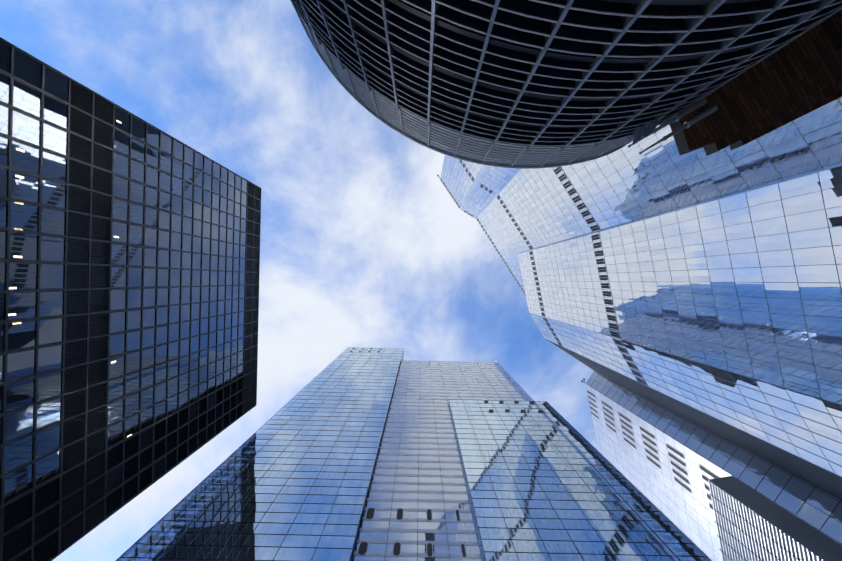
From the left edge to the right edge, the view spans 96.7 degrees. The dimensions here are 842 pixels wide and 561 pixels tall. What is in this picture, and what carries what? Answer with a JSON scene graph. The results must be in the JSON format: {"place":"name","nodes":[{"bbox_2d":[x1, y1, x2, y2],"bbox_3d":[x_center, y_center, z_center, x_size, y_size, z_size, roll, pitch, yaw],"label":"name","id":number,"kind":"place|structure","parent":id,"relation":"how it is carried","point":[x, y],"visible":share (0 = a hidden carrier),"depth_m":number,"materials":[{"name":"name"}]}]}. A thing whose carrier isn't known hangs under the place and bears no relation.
{"place":"outdoors","nodes":[
{"label":"outdoors","id":0,"kind":"place"},
{"bbox_2d":[0,0,597,560],"label":"sky","id":1,"kind":"structure","parent":0,"point":[363,244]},
{"bbox_2d":[581,371,841,560],"bbox_3d":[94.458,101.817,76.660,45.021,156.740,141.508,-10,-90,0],"label":"skyscraper","id":2,"kind":"structure","parent":0,"point":[712,496],"depth_m":87.58,"materials":[{"name":"grey"}]},
{"label":"paving","id":3,"kind":"structure","parent":0,"visible":0},
{"bbox_2d":[0,37,260,560],"bbox_3d":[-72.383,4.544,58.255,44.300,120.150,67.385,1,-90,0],"label":"skyscraper","id":4,"kind":"structure","parent":3,"relation":"on","point":[129,272],"depth_m":59.46,"materials":[{"name":"black glass"}]},
{"bbox_2d":[115,347,711,560],"bbox_3d":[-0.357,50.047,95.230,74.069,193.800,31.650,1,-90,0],"label":"skyscraper","id":5,"kind":"structure","parent":3,"relation":"on","point":[368,454],"depth_m":63.68,"materials":[{"name":"blue glass"}]},
{"bbox_2d":[290,0,841,168],"bbox_3d":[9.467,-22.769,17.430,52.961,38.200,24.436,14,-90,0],"label":"skyscraper","id":6,"kind":"structure","parent":3,"relation":"on","point":[531,84],"depth_m":21.10,"materials":[{"name":"black glass"}]},
{"bbox_2d":[628,13,841,155],"bbox_3d":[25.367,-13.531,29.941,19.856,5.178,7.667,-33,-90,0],"label":"building","id":7,"kind":"structure","parent":6,"relation":"attached to","point":[799,77],"depth_m":29.03,"materials":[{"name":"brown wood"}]},
{"bbox_2d":[437,9,841,499],"bbox_3d":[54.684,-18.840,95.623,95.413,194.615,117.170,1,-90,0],"label":"skyscraper","id":8,"kind":"structure","parent":3,"relation":"on","point":[699,287],"depth_m":54.52,"materials":[{"name":"blue glass"}]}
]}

